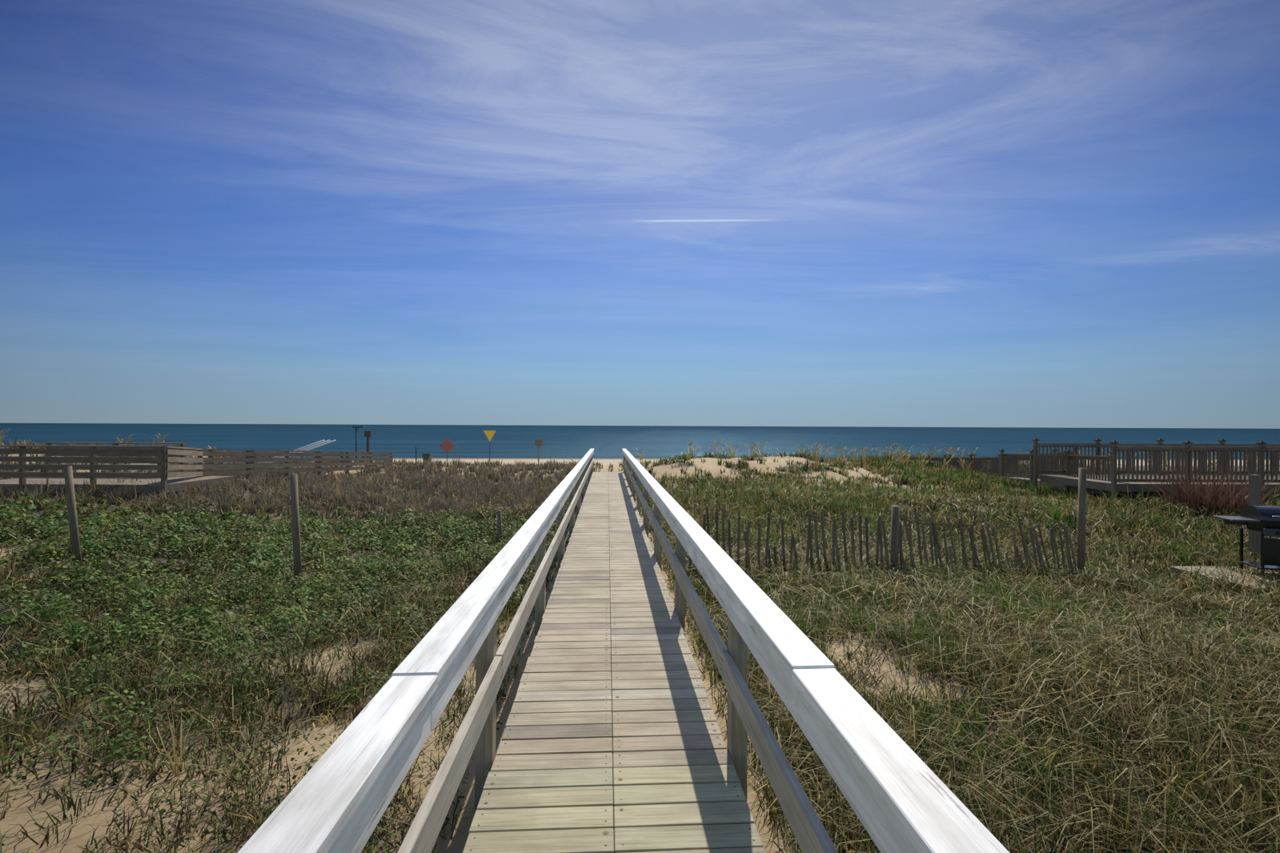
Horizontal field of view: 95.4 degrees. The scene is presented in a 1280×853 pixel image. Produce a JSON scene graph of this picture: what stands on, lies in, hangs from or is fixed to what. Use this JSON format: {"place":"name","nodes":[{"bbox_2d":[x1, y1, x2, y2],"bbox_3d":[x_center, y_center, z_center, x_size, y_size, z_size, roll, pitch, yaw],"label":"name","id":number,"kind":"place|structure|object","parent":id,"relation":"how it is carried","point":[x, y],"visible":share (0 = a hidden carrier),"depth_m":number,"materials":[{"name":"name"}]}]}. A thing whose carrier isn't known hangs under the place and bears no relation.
{"place":"outdoors","nodes":[
{"label":"outdoors","id":0,"kind":"place"},
{"bbox_2d":[421,453,432,463],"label":"wheelie bin","id":1,"kind":"object","parent":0,"point":[425,456],"visible":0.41,"depth_m":48.00,"materials":[{"name":"green plastic"}]},
{"bbox_2d":[0,446,1279,852],"bbox_3d":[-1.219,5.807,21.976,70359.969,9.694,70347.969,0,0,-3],"label":"dune","id":2,"kind":"structure","parent":0,"point":[22,804],"depth_m":3.70,"materials":[{"name":"beige sand"}]},
{"bbox_2d":[0,439,393,498],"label":"neighbour walkway","id":3,"kind":"structure","parent":2,"relation":"on","point":[162,456],"depth_m":16.03,"materials":[{"name":"grey wood"}]},
{"bbox_2d":[63,465,501,588],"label":"fence posts","id":4,"kind":"object","parent":2,"relation":"on","point":[72,515],"visible":0.64,"depth_m":8.52,"materials":[{"name":"grey wood"}]},
{"bbox_2d":[352,426,365,461],"bbox_3d":[-14.332,1.037,29.636,0.550,2.109,0.220,0,0,-3],"label":"lamp post","id":5,"kind":"object","parent":2,"relation":"on","point":[355,427],"visible":0.78,"depth_m":29.59,"materials":[{"name":"grey"}]},
{"bbox_2d":[364,430,372,457],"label":"sign","id":6,"kind":"object","parent":2,"relation":"on","point":[367,434],"visible":0.82,"depth_m":51.22,"materials":[{"name":"grey"}]},
{"bbox_2d":[415,444,417,461],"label":"marker post","id":7,"kind":"object","parent":2,"relation":"on","point":[415,452],"visible":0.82,"depth_m":48.36,"materials":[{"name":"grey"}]},
{"bbox_2d":[439,438,454,463],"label":"diamond sign","id":8,"kind":"object","parent":2,"relation":"on","point":[447,446],"visible":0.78,"depth_m":50.68,"materials":[{"name":"red metal"}]},
{"bbox_2d":[483,430,496,461],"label":"triangular sign","id":9,"kind":"object","parent":2,"relation":"on","point":[489,434],"visible":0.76,"depth_m":59.71,"materials":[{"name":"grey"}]},
{"bbox_2d":[534,439,542,464],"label":"sign","id":10,"kind":"object","parent":2,"relation":"on","point":[538,443],"visible":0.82,"depth_m":47.52,"materials":[{"name":"brown"}]},
{"bbox_2d":[0,481,1112,852],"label":"pennywort plant","id":11,"kind":"object","parent":2,"relation":"on","point":[274,554],"visible":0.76,"depth_m":7.29,"materials":[{"name":"green plant"}]},
{"bbox_2d":[237,449,1009,852],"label":"boardwalk","id":12,"kind":"structure","parent":2,"relation":"on","point":[675,790],"depth_m":2.67,"materials":[{"name":"grey wood"}]},
{"bbox_2d":[469,480,759,852],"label":"boardwalk nails","id":13,"kind":"object","parent":12,"relation":"on","point":[605,832],"visible":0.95,"depth_m":3.35,"materials":[{"name":"grey metal"}]},
{"bbox_2d":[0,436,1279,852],"bbox_3d":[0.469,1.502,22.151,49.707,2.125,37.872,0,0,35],"label":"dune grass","id":14,"kind":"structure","parent":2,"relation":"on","point":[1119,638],"depth_m":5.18,"materials":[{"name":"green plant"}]},
{"bbox_2d":[0,429,1279,475],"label":"sea oats","id":15,"kind":"object","parent":2,"relation":"on","point":[692,454],"visible":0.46,"depth_m":27.90,"materials":[{"name":"green plant"}]},
{"bbox_2d":[685,468,1086,579],"bbox_3d":[3.817,1.648,8.315,6.452,2.020,0.803,0,0,-8],"label":"sand fence","id":16,"kind":"object","parent":2,"relation":"on","point":[896,543],"visible":0.66,"depth_m":8.11,"materials":[{"name":"brown wood"}]},
{"bbox_2d":[903,437,1279,500],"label":"wooden deck","id":17,"kind":"structure","parent":2,"relation":"on","point":[1058,469],"depth_m":18.17,"materials":[{"name":"brown wood"}]},
{"bbox_2d":[1128,464,1279,519],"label":"dead shrub","id":18,"kind":"object","parent":2,"relation":"on","point":[1206,499],"visible":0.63,"depth_m":14.05,"materials":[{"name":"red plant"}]},
{"bbox_2d":[1168,565,1279,593],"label":"grill platform","id":19,"kind":"structure","parent":2,"relation":"on","point":[1178,569],"depth_m":9.23,"materials":[{"name":"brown wood"}]},
{"bbox_2d":[1212,505,1279,575],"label":"gas grill","id":20,"kind":"object","parent":19,"relation":"on","point":[1264,520],"visible":0.98,"depth_m":9.01,"materials":[{"name":"black metal"}]},
{"bbox_2d":[1248,474,1260,561],"bbox_3d":[10.582,1.735,10.021,0.100,1.800,0.100,0,0,-3],"label":"garden post","id":21,"kind":"object","parent":2,"relation":"on","point":[1254,499],"visible":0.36,"depth_m":9.97,"materials":[{"name":"grey wood"}]},
{"bbox_2d":[0,423,1279,459],"bbox_3d":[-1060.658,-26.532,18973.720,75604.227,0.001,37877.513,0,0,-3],"label":"sea water","id":22,"kind":"structure","parent":0,"point":[559,442],"depth_m":218.63,"materials":[{"name":"teal liquid"}]},
{"bbox_2d":[0,0,1279,429],"label":"sky","id":23,"kind":"structure","parent":0,"point":[718,213],"materials":[{"name":"blue"}]}
]}

